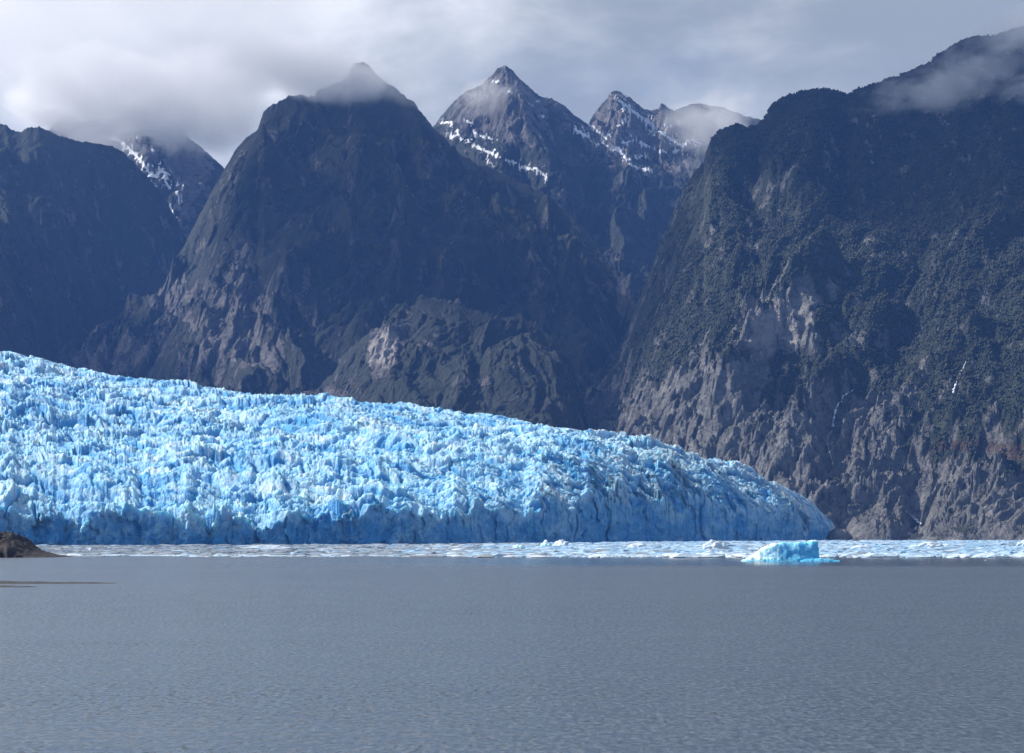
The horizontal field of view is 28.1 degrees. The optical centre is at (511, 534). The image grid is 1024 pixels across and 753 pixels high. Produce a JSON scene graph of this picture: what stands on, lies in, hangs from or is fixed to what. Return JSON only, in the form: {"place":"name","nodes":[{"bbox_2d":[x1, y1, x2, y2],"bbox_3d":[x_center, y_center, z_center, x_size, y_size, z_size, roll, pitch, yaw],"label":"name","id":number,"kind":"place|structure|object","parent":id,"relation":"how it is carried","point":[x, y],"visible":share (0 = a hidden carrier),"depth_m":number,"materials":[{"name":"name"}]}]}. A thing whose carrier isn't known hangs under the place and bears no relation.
{"place":"outdoors","nodes":[
{"label":"outdoors","id":0,"kind":"place"},
{"bbox_2d":[0,530,72,557],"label":"headland","id":1,"kind":"structure","parent":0,"point":[12,545],"depth_m":910.19,"materials":[{"name":"brown stone"}]},
{"bbox_2d":[0,124,186,360],"bbox_3d":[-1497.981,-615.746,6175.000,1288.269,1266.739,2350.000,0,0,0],"label":"mountain","id":2,"kind":"structure","parent":0,"point":[92,235],"depth_m":6085.16,"materials":[{"name":"grey stone"}]},
{"bbox_2d":[49,104,223,238],"bbox_3d":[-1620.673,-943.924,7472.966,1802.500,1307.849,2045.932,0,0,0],"label":"mountain","id":3,"kind":"structure","parent":0,"point":[176,165],"depth_m":7425.54,"materials":[{"name":"grey stone"}]},
{"bbox_2d":[43,62,636,400],"bbox_3d":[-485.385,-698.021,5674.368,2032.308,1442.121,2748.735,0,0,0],"label":"mountain","id":4,"kind":"structure","parent":0,"point":[334,222],"depth_m":5372.69,"materials":[{"name":"grey stone"}]},
{"bbox_2d":[0,351,834,544],"bbox_3d":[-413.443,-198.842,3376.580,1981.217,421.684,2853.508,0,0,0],"label":"glacier","id":5,"kind":"object","parent":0,"point":[89,457],"visible":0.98,"depth_m":2547.05,"materials":[{"name":"blue ice"}]},
{"bbox_2d":[281,294,588,430],"bbox_3d":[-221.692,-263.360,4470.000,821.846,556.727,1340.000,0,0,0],"label":"hill","id":6,"kind":"structure","parent":0,"point":[454,356],"depth_m":4273.38,"materials":[{"name":"grey stone"}]},
{"bbox_2d":[0,543,1023,752],"bbox_3d":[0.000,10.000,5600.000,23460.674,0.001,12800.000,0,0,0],"label":"water","id":7,"kind":"structure","parent":0,"point":[268,654],"depth_m":169.72,"materials":[{"name":"grey liquid"}]},
{"bbox_2d":[0,585,35,586],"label":"sandbar front","id":8,"kind":"object","parent":7,"relation":"in","point":[15,586],"visible":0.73,"depth_m":391.39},
{"bbox_2d":[0,581,115,583],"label":"sandbar","id":9,"kind":"structure","parent":7,"relation":"in","point":[22,582],"depth_m":419.37,"materials":[{"name":"sand"}]},
{"bbox_2d":[238,545,291,548],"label":"ice chunk","id":10,"kind":"object","parent":7,"relation":"on","point":[268,547],"visible":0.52,"depth_m":1442.02,"materials":[{"name":"white ice"}]},
{"bbox_2d":[513,544,525,548],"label":"ice chunk","id":11,"kind":"object","parent":7,"relation":"on","point":[518,546],"visible":0.34,"depth_m":1367.89,"materials":[{"name":"white ice"}]},
{"bbox_2d":[36,540,1023,557],"bbox_3d":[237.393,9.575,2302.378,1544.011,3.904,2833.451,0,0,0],"label":"brash ice","id":12,"kind":"structure","parent":7,"relation":"on","point":[745,548],"depth_m":1217.79,"materials":[{"name":"white ice"}]},
{"bbox_2d":[540,540,551,545],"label":"ice chunk","id":13,"kind":"object","parent":7,"relation":"on","point":[545,543],"visible":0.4,"depth_m":1526.70,"materials":[{"name":"white ice"}]},
{"bbox_2d":[552,540,568,545],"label":"ice chunk","id":14,"kind":"object","parent":7,"relation":"on","point":[562,542],"visible":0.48,"depth_m":1677.15,"materials":[{"name":"white ice"}]},
{"bbox_2d":[627,543,645,546],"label":"ice chunk","id":15,"kind":"object","parent":7,"relation":"on","point":[638,545],"visible":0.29,"depth_m":1440.99,"materials":[{"name":"white ice"}]},
{"bbox_2d":[702,540,729,549],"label":"ice chunk","id":16,"kind":"object","parent":7,"relation":"on","point":[712,544],"visible":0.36,"depth_m":1234.64,"materials":[{"name":"white ice"}]},
{"bbox_2d":[741,540,839,561],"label":"iceberg","id":17,"kind":"object","parent":7,"relation":"on","point":[800,551],"visible":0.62,"depth_m":769.06,"materials":[{"name":"blue ice"}]},
{"bbox_2d":[850,544,871,548],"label":"ice chunk","id":18,"kind":"object","parent":7,"relation":"on","point":[862,546],"visible":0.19,"depth_m":1298.35,"materials":[{"name":"white ice"}]},
{"bbox_2d":[907,542,941,546],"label":"ice chunk","id":19,"kind":"object","parent":7,"relation":"on","point":[931,544],"visible":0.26,"depth_m":1437.65,"materials":[{"name":"white ice"}]},
{"bbox_2d":[947,555,960,557],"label":"ice floe","id":20,"kind":"object","parent":7,"relation":"on","point":[954,556],"visible":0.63,"depth_m":891.35,"materials":[{"name":"white ice"}]},
{"bbox_2d":[986,554,1001,557],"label":"ice floe","id":21,"kind":"object","parent":7,"relation":"on","point":[994,556],"visible":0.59,"depth_m":895.26,"materials":[{"name":"white ice"}]},
{"bbox_2d":[1016,540,1023,545],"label":"ice chunk","id":22,"kind":"object","parent":7,"relation":"on","point":[1021,543],"visible":0.4,"depth_m":1623.32,"materials":[{"name":"white ice"}]},
{"bbox_2d":[0,0,1023,168],"label":"sky","id":23,"kind":"structure","parent":0,"point":[213,68],"materials":[{"name":"grey"}]},
{"bbox_2d":[433,65,760,304],"bbox_3d":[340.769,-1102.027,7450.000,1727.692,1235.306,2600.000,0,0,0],"label":"mountain peaks","id":24,"kind":"object","parent":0,"point":[614,175],"visible":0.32,"depth_m":7202.30,"materials":[{"name":"grey stone"}]},
{"bbox_2d":[583,27,1023,540],"bbox_3d":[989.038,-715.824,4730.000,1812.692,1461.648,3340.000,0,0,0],"label":"mountain","id":25,"kind":"structure","parent":0,"point":[717,407],"depth_m":3926.59,"materials":[{"name":"grey stone"}]},
{"bbox_2d":[586,26,1023,520],"bbox_3d":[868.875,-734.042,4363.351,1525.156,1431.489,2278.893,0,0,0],"label":"forest","id":26,"kind":"object","parent":25,"relation":"on","point":[819,106],"visible":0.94,"depth_m":4416.36,"materials":[{"name":"green plant"}]},
{"bbox_2d":[832,390,852,426],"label":"waterfall","id":27,"kind":"structure","parent":25,"relation":"on","point":[833,418],"depth_m":3741.65,"materials":[{"name":"white liquid"}]}
]}

